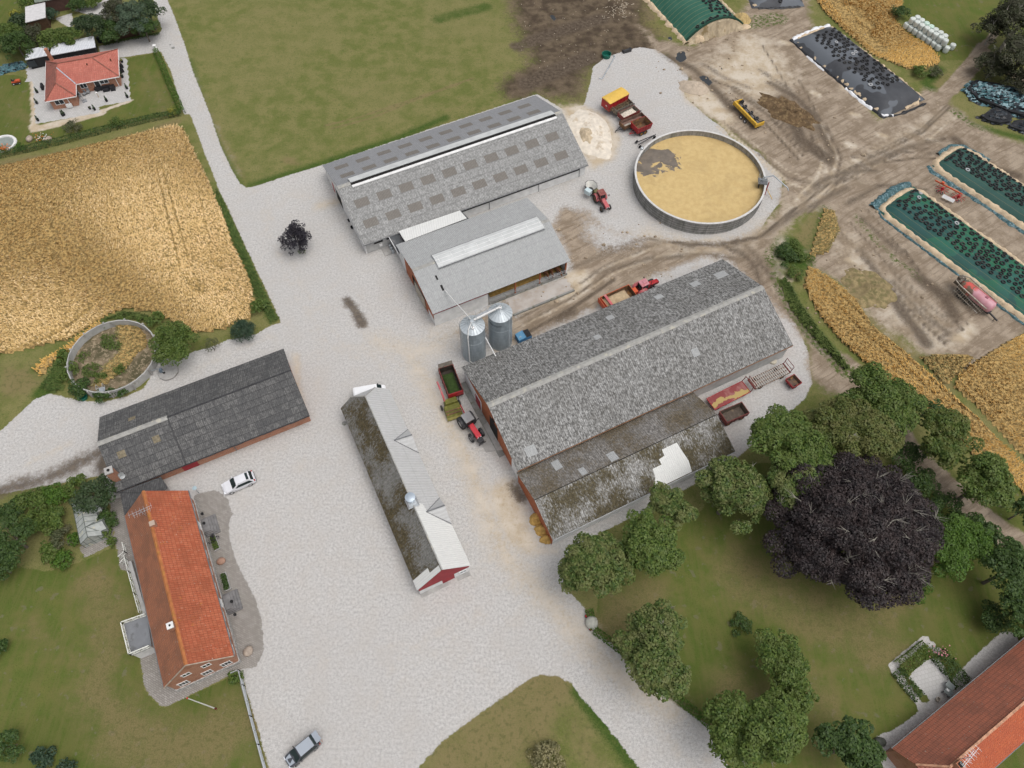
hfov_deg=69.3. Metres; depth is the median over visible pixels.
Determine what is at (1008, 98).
plastic heap
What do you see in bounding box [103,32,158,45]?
hedge
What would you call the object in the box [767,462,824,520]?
tree
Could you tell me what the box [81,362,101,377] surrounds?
weed clump
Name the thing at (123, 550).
stair railing
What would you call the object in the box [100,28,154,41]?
hedge
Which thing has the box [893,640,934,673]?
hedge
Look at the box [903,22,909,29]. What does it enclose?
wrapped bale
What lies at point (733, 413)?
box trailer
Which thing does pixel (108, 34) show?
tree
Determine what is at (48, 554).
shrub
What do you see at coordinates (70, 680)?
lawn
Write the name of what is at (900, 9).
bush
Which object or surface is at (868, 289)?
rotted heap
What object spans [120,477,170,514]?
link shed
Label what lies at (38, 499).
shrub
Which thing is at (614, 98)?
covered trailer
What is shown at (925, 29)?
wrapped bale
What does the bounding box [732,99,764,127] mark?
harvester header
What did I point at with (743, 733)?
tree
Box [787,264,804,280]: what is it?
bush
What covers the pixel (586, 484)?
mossy shed
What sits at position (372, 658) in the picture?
gravel yard
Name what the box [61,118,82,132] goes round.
shrub
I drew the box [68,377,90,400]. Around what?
shrub
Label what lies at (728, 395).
flatbed trailer
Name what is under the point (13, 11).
shrub
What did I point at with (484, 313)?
silo catwalk
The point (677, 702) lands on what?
hedge
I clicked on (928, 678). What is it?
patio
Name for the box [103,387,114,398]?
shrub
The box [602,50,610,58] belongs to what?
water tub
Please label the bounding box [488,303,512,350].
grain silo
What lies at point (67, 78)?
bungalow
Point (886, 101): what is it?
silage clamp
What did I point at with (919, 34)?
wrapped bale
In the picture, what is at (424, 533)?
stable block
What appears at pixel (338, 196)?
doorway
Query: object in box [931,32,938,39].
wrapped bale
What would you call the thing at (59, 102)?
window
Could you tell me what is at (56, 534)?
shrub
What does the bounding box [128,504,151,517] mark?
tv aerial
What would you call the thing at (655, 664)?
tree
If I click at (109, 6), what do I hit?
tree
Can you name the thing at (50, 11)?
shrub
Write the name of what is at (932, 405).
tree
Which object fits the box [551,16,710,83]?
puddle
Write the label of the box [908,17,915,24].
wrapped bale
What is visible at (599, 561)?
tree
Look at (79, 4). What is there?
shrub
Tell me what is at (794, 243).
bush
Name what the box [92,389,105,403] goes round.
shrub
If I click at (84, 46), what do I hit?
garage
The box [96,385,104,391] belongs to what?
platform ladder
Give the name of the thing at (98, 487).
tree
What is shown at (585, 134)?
lime mound
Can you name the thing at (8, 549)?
tree
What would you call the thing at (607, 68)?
steel pipe
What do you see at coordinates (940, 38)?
wrapped bale
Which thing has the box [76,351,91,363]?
weed clump
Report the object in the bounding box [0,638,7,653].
shrub
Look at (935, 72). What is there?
bush
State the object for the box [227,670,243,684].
shrub
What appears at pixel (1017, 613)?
tree
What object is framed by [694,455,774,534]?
tree
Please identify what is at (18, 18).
shrub
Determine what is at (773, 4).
silage clamp
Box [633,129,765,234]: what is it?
slurry tank
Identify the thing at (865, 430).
tree
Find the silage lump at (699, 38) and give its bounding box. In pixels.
[695,35,704,42]
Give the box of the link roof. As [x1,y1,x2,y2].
[389,211,468,257]
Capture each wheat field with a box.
[0,123,254,353]
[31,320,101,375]
[803,266,1023,494]
[817,0,939,70]
[953,334,1023,453]
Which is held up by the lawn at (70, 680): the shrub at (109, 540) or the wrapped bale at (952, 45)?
the wrapped bale at (952, 45)
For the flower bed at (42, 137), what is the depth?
142.48 m
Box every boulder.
[26,135,32,141]
[216,557,225,564]
[243,646,252,656]
[586,616,597,629]
[874,737,886,746]
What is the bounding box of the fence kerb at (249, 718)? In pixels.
[239,677,263,766]
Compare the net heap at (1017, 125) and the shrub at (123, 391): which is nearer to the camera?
the shrub at (123, 391)
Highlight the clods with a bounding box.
[541,24,938,327]
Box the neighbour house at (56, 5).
[34,0,71,11]
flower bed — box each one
[0,143,11,154]
[32,131,53,140]
[927,641,955,662]
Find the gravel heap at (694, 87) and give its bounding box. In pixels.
[679,80,707,95]
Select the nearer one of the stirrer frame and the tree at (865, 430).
the tree at (865, 430)
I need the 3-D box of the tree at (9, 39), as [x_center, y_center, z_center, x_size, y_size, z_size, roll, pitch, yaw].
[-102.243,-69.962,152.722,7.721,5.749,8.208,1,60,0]
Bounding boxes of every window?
[26,60,37,67]
[54,100,64,104]
[80,83,87,88]
[99,80,108,83]
[177,680,189,686]
[181,672,191,677]
[201,669,213,675]
[220,660,232,666]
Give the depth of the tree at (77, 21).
154.45 m
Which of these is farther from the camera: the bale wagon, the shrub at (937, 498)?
the bale wagon
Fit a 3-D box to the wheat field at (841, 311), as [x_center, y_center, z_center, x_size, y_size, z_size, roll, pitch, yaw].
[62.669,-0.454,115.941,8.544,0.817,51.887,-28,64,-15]
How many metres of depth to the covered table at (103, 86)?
149.61 m
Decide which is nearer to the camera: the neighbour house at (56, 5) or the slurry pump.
the slurry pump
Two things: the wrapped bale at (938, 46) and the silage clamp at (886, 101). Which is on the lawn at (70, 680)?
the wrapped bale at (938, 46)
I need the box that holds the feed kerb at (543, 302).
[513,289,574,315]
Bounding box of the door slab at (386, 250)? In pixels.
[381,244,395,255]
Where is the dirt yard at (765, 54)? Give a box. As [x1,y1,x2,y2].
[459,0,1023,548]
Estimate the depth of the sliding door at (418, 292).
122.30 m
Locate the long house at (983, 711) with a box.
[886,637,1023,767]
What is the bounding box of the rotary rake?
[934,180,965,202]
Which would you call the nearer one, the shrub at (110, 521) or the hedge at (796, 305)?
the shrub at (110, 521)
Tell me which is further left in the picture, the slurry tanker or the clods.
the clods
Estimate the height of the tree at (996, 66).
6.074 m
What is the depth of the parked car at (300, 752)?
88.42 m
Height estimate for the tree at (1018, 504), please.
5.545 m
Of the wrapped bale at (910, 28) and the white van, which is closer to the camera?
the white van
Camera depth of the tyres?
158.85 m
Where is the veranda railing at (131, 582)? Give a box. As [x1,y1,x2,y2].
[123,555,141,613]
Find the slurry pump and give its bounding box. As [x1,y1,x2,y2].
[758,174,788,197]
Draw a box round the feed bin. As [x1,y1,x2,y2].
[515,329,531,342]
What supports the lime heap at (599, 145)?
on the gravel yard at (372, 658)
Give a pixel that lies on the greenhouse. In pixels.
(90, 528)
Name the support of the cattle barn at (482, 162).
on the gravel yard at (372, 658)
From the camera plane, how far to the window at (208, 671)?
92.27 m
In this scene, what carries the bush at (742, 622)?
on the lawn at (70, 680)
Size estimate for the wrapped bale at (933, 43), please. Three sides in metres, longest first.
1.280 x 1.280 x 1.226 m
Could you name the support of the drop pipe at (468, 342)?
attached to the grain silo at (477, 345)
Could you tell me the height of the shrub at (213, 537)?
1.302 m
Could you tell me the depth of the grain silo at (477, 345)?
112.36 m
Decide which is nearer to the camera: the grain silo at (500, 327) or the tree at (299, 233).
the grain silo at (500, 327)
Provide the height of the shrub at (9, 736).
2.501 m
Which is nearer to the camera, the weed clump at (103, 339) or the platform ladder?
the platform ladder
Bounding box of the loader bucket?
[622,47,631,53]
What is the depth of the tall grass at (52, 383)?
115.99 m
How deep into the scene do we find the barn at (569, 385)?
111.53 m
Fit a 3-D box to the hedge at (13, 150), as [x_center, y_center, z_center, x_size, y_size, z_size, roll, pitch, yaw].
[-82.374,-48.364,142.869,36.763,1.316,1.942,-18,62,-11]
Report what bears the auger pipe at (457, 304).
attached to the cattle shed at (469, 265)
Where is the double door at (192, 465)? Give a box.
[182,461,199,470]
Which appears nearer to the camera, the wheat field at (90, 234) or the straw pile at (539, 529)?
the straw pile at (539, 529)
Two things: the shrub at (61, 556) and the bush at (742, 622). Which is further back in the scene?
the shrub at (61, 556)
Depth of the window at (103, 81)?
149.06 m
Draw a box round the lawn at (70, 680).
[0,0,1023,767]
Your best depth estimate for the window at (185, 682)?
91.62 m
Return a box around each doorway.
[335,189,342,207]
[489,415,497,440]
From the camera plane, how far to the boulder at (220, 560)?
100.84 m
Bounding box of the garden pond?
[0,135,16,149]
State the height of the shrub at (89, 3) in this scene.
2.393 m
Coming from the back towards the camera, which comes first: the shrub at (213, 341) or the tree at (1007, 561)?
the shrub at (213, 341)
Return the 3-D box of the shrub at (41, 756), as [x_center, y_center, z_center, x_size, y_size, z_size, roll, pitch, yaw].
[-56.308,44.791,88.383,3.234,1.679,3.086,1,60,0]
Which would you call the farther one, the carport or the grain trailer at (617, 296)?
the carport
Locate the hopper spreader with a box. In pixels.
[584,180,597,196]
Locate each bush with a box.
[729,611,753,636]
[774,242,799,267]
[787,238,800,248]
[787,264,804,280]
[791,247,815,261]
[890,5,911,17]
[913,65,931,77]
[929,65,943,77]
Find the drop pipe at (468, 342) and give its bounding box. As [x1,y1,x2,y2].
[467,322,471,362]
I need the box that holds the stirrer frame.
[635,134,655,147]
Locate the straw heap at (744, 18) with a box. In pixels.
[734,12,750,23]
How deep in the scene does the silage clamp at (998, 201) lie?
137.06 m
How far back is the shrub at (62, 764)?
87.95 m
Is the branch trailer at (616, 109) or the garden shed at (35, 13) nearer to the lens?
the branch trailer at (616, 109)
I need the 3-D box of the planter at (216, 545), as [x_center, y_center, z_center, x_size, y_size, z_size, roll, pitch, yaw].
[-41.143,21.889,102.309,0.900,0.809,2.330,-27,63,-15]
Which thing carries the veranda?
on the gravel yard at (372, 658)
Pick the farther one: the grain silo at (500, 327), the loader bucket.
the loader bucket
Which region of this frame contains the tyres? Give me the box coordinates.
[696,0,849,39]
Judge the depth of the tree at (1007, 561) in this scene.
93.70 m
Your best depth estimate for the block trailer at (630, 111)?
145.31 m
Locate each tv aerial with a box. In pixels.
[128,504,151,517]
[959,745,979,766]
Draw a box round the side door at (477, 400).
[475,394,480,409]
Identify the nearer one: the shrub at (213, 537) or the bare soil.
the shrub at (213, 537)
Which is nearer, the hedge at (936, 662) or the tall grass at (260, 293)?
the hedge at (936, 662)
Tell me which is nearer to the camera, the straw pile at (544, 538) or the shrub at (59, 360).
the straw pile at (544, 538)
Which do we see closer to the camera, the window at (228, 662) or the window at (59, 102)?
the window at (228, 662)
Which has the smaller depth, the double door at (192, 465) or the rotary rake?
the double door at (192, 465)
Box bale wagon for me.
[748,358,793,389]
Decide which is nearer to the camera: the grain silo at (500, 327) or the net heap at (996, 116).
the grain silo at (500, 327)
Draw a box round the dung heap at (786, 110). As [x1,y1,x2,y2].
[757,92,819,130]
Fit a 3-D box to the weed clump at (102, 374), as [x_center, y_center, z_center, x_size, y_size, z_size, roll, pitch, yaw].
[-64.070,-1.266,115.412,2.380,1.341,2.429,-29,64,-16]
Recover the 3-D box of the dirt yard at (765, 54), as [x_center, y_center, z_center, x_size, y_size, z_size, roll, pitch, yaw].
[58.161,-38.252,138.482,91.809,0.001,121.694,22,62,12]
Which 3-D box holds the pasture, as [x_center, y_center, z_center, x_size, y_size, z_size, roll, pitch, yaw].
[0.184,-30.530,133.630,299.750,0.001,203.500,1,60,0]
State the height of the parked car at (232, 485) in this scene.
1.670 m
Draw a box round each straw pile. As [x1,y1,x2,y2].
[529,513,540,525]
[534,524,545,536]
[539,534,550,543]
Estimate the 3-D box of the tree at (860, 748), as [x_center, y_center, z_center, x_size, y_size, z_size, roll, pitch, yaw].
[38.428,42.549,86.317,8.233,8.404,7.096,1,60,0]
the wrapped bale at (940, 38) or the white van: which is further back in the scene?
the wrapped bale at (940, 38)
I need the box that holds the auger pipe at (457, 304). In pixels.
[444,290,470,318]
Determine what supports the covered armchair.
on the patio
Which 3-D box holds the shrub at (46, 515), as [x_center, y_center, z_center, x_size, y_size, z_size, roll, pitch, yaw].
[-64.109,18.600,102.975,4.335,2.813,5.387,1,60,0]
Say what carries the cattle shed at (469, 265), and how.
on the gravel yard at (372, 658)
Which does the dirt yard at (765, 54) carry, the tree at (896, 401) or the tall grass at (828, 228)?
the tall grass at (828, 228)
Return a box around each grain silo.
[459,315,485,362]
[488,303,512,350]
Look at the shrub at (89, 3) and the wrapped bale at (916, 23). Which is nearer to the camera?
the wrapped bale at (916, 23)
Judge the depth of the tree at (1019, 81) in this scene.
148.07 m
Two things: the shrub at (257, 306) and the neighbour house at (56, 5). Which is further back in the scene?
the neighbour house at (56, 5)
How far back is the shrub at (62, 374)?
115.18 m
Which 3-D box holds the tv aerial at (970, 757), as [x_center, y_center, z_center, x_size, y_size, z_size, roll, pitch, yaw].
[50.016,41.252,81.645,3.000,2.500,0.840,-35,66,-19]
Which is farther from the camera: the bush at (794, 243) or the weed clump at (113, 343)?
the bush at (794, 243)
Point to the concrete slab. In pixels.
(523, 301)
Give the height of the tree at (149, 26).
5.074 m
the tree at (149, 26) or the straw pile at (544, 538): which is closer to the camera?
the straw pile at (544, 538)
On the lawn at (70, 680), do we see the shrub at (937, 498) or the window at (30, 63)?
the shrub at (937, 498)
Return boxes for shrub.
[0,495,24,522]
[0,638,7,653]
[0,728,25,763]
[7,12,26,28]
[8,9,19,16]
[13,142,23,149]
[13,485,47,516]
[16,0,36,8]
[28,745,56,767]
[36,503,66,535]
[39,540,65,564]
[40,482,70,509]
[46,7,59,19]
[48,523,72,549]
[49,549,73,570]
[55,348,69,364]
[55,756,77,767]
[57,360,78,380]
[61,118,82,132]
[62,473,86,497]
[65,0,87,11]
[66,532,79,546]
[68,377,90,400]
[85,0,101,7]
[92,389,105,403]
[96,508,118,527]
[102,525,112,538]
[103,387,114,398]
[104,536,116,547]
[107,116,123,124]
[114,387,128,397]
[144,311,164,326]
[166,107,176,115]
[201,337,221,351]
[207,533,219,543]
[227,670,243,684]
[230,319,255,342]
[249,298,266,312]
[526,739,566,767]
[890,441,926,473]
[905,466,941,497]
[911,570,933,604]
[928,490,963,518]
[945,512,986,522]
[980,599,1013,634]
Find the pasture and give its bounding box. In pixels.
[0,0,1023,767]
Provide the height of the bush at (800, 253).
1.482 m
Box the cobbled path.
[80,489,264,707]
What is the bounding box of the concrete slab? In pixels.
[507,278,571,312]
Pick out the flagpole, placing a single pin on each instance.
(202, 703)
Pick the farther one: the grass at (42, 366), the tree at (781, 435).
the grass at (42, 366)
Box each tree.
[0,22,22,44]
[0,28,36,59]
[0,516,36,564]
[0,558,16,579]
[17,23,42,46]
[17,509,45,541]
[36,28,62,48]
[55,26,83,45]
[68,473,116,513]
[69,15,93,36]
[80,13,106,36]
[98,0,131,29]
[98,19,127,42]
[106,0,151,36]
[130,17,160,41]
[133,0,166,29]
[147,320,200,366]
[277,219,311,255]
[557,530,635,598]
[611,598,691,702]
[621,508,685,577]
[646,481,699,530]
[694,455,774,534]
[701,686,808,767]
[746,403,836,475]
[753,627,810,691]
[760,451,947,610]
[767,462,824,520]
[773,674,819,713]
[803,396,905,459]
[810,714,886,767]
[834,361,928,436]
[918,394,949,426]
[919,408,984,471]
[932,512,995,582]
[956,451,1019,512]
[961,512,1005,548]
[970,13,1014,45]
[973,45,1014,86]
[978,535,1023,605]
[983,0,1023,52]
[996,587,1023,637]
[998,31,1023,82]
[1003,69,1023,94]
[1007,495,1023,525]
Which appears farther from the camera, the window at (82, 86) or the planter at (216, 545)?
the window at (82, 86)
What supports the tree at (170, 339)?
on the pasture
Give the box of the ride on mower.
[11,79,20,84]
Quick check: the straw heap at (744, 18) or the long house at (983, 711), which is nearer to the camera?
the long house at (983, 711)
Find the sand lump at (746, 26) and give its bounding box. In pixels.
[743,24,750,28]
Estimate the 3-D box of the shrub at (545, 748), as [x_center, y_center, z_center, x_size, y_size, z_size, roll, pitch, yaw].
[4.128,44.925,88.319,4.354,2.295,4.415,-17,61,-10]
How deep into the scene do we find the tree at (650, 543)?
92.74 m
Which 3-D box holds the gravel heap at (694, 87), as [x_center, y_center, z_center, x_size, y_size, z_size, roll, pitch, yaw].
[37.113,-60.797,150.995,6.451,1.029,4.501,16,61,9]
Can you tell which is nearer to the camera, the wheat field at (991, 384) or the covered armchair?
the wheat field at (991, 384)
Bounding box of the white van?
[353,383,385,395]
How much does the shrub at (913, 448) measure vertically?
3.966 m
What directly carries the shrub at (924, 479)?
on the lawn at (70, 680)
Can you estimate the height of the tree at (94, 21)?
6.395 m
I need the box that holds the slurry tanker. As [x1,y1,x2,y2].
[951,275,997,320]
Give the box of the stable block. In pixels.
[341,387,470,597]
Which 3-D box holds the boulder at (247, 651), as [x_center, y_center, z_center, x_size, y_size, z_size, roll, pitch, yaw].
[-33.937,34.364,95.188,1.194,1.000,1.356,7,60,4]
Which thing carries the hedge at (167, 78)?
on the pasture
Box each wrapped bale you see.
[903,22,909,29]
[907,25,914,32]
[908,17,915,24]
[911,28,918,35]
[913,20,920,27]
[916,31,923,38]
[917,23,924,30]
[920,34,927,41]
[922,26,929,33]
[925,37,932,44]
[927,29,933,36]
[930,40,937,47]
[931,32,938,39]
[934,43,941,50]
[936,35,943,42]
[941,38,948,45]
[942,45,950,52]
[949,43,955,50]
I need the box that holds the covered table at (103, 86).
[100,84,109,90]
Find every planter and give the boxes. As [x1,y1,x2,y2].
[209,535,220,551]
[219,571,231,591]
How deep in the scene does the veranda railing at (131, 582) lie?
98.25 m
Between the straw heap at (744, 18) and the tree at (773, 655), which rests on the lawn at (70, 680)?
the tree at (773, 655)
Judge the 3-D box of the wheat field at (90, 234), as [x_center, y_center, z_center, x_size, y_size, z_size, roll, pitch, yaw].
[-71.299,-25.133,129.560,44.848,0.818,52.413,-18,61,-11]
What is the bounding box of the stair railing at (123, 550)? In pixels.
[118,542,126,558]
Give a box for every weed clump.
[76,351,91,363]
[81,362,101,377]
[92,370,107,382]
[99,333,117,349]
[108,340,121,350]
[112,363,126,373]
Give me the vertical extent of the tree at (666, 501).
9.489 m
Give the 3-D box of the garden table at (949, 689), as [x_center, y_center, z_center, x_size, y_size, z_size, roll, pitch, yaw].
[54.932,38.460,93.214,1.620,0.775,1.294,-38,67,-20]
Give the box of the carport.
[25,46,52,68]
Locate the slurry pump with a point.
(764, 180)
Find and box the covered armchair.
[109,84,115,90]
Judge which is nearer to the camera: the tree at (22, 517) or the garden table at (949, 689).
the garden table at (949, 689)
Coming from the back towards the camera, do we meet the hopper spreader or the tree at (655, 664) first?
the hopper spreader
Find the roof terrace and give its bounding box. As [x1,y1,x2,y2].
[120,614,154,657]
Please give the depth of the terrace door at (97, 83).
148.95 m
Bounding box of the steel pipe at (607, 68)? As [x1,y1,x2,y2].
[599,55,614,78]
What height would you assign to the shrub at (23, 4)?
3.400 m
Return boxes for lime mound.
[579,127,592,143]
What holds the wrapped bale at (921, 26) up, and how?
on the wrapped bale at (915, 31)
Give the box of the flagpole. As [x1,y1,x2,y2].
[186,697,216,709]
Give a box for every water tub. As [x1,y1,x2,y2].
[77,394,87,400]
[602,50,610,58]
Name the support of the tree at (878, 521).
on the lawn at (70, 680)
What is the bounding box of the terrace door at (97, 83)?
[93,81,100,86]
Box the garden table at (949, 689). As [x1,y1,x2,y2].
[942,680,955,697]
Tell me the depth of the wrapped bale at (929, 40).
158.10 m
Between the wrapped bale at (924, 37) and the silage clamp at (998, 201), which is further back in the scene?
the wrapped bale at (924, 37)
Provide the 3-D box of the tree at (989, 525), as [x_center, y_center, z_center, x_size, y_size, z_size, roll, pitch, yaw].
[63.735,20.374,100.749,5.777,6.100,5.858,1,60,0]
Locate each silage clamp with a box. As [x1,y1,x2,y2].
[643,0,745,45]
[749,0,804,9]
[789,24,925,118]
[869,181,1023,324]
[926,144,1023,233]
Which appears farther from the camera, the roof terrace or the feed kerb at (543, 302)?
the feed kerb at (543, 302)
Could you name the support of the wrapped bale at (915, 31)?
on the lawn at (70, 680)
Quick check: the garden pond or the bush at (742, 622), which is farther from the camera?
the garden pond
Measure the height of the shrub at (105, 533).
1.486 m
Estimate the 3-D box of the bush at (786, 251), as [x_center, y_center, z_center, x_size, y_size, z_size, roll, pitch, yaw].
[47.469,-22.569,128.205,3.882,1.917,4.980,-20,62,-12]
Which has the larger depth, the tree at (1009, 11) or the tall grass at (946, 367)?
the tree at (1009, 11)
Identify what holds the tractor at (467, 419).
on the gravel yard at (372, 658)
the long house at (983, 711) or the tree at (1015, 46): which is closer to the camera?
the long house at (983, 711)
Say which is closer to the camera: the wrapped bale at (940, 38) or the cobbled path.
the cobbled path
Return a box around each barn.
[97,349,310,492]
[322,95,588,255]
[461,259,792,477]
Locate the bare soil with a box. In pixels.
[502,0,657,98]
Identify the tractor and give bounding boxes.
[457,411,485,445]
[592,189,610,211]
[632,277,658,293]
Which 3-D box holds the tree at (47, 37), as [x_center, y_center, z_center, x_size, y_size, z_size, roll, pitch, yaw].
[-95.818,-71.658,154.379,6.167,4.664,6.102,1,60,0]
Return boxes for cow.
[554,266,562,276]
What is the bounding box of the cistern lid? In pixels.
[158,363,178,380]
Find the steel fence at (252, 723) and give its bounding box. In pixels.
[230,669,265,767]
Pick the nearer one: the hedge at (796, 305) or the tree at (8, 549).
the tree at (8, 549)
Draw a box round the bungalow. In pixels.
[44,48,121,109]
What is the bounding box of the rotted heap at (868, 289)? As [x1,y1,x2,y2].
[840,268,896,308]
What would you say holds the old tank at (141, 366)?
on the pasture
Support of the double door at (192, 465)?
in the brick barn at (168, 434)
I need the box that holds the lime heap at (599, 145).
[567,109,611,158]
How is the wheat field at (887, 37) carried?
on the pasture
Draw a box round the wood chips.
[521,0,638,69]
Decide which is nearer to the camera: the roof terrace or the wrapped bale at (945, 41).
the roof terrace
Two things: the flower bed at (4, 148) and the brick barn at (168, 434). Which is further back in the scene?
the flower bed at (4, 148)
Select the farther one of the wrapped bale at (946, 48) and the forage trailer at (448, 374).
the wrapped bale at (946, 48)
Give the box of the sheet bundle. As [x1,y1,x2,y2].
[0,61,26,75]
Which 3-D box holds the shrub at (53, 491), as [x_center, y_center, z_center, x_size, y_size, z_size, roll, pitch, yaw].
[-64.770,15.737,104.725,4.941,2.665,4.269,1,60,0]
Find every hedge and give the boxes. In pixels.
[0,108,180,157]
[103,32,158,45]
[153,47,185,112]
[585,608,712,727]
[891,666,924,701]
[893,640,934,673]
[930,649,971,688]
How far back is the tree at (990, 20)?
154.77 m
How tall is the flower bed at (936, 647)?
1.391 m
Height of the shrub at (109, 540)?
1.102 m
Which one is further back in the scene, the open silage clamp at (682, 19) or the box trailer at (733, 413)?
the open silage clamp at (682, 19)
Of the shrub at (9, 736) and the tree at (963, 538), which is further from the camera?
the tree at (963, 538)
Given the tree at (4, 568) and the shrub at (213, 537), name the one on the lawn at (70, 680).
the tree at (4, 568)
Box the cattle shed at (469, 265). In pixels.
[396,198,569,325]
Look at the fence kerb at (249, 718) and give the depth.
91.36 m
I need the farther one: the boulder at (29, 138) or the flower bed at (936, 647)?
the boulder at (29, 138)
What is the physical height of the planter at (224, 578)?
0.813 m
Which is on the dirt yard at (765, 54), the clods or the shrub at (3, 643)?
the clods
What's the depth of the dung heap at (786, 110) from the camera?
147.04 m
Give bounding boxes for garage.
[50,36,97,59]
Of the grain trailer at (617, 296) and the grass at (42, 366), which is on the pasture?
the grass at (42, 366)
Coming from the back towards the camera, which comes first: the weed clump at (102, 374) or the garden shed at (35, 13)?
the garden shed at (35, 13)
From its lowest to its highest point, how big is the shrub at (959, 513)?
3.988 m
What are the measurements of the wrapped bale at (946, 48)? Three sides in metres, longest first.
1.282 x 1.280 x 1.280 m
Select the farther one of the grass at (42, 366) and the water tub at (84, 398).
the grass at (42, 366)
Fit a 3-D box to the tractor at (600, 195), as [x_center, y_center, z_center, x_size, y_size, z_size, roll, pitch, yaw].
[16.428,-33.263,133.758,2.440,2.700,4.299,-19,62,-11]
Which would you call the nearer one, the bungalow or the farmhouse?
the farmhouse
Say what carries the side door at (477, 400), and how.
in the barn at (569, 385)
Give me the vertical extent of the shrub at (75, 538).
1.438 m
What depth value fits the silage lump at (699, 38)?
158.40 m
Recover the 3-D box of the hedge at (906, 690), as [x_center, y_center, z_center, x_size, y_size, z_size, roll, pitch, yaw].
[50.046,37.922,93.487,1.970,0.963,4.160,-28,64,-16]
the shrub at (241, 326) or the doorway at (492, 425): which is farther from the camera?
the shrub at (241, 326)
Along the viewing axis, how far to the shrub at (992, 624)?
95.34 m
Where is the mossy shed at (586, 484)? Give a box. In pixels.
[517,392,735,544]
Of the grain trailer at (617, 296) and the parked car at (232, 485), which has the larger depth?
the grain trailer at (617, 296)
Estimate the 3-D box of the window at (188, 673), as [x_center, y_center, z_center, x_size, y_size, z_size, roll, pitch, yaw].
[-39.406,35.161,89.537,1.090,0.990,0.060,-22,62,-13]
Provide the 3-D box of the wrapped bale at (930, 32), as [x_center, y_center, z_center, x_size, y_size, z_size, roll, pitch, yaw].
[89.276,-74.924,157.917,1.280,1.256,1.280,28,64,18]
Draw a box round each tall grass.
[39,311,147,392]
[90,324,147,385]
[215,188,279,323]
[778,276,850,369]
[809,207,840,258]
[919,353,975,383]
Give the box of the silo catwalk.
[474,304,498,320]
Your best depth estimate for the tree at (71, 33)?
153.04 m
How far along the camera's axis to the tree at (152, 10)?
155.50 m
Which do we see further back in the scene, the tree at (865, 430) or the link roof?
the link roof
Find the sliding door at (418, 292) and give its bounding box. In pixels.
[414,281,425,308]
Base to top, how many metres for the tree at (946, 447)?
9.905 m
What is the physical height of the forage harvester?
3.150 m
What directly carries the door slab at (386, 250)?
in the cattle barn at (482, 162)
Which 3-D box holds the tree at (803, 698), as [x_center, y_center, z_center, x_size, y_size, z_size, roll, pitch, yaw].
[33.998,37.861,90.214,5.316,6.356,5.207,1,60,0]
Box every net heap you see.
[975,107,1012,125]
[1008,119,1023,134]
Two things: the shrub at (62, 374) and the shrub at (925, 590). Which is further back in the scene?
the shrub at (62, 374)
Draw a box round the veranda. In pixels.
[128,561,145,613]
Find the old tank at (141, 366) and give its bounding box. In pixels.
[65,318,158,397]
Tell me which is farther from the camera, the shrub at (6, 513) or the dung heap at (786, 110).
the dung heap at (786, 110)
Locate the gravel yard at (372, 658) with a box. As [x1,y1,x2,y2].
[0,0,1019,767]
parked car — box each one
[221,470,256,494]
[283,730,320,767]
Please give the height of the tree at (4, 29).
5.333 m
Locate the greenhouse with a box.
[72,496,111,547]
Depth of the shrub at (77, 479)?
105.18 m
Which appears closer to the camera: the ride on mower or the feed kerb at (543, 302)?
the feed kerb at (543, 302)
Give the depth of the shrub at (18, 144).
140.69 m
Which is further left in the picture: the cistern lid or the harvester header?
the cistern lid
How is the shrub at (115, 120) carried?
on the pasture
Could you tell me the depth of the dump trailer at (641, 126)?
143.57 m
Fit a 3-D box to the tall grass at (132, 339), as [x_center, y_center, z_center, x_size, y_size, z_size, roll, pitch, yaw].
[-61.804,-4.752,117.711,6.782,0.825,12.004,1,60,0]
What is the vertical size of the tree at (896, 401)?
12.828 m
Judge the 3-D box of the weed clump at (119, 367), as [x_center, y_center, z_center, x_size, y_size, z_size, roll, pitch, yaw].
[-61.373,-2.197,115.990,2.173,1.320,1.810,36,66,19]
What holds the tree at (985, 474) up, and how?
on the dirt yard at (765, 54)
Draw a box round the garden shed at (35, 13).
[25,2,50,30]
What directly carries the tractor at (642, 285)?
on the gravel yard at (372, 658)
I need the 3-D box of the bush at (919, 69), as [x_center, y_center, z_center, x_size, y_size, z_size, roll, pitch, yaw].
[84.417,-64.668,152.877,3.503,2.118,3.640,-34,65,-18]
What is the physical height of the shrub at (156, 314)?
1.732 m
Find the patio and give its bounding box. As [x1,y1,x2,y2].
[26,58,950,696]
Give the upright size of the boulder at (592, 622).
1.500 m
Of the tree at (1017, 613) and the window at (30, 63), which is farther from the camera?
the window at (30, 63)
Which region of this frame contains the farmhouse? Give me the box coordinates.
[124,490,242,691]
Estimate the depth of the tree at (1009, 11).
149.47 m
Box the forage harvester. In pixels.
[436,381,464,421]
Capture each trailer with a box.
[438,360,463,401]
[598,284,637,307]
[601,87,628,111]
[607,98,634,114]
[615,112,644,132]
[617,105,641,119]
[629,116,652,135]
[706,376,754,409]
[718,402,749,425]
[785,374,801,388]
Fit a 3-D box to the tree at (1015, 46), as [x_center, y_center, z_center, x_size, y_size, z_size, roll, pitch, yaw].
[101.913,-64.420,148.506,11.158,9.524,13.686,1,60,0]
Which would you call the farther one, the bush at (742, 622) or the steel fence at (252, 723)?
the bush at (742, 622)
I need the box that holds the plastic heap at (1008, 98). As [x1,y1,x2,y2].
[960,80,1023,118]
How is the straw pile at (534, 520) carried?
on the gravel yard at (372, 658)
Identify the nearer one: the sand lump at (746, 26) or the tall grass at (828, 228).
the tall grass at (828, 228)

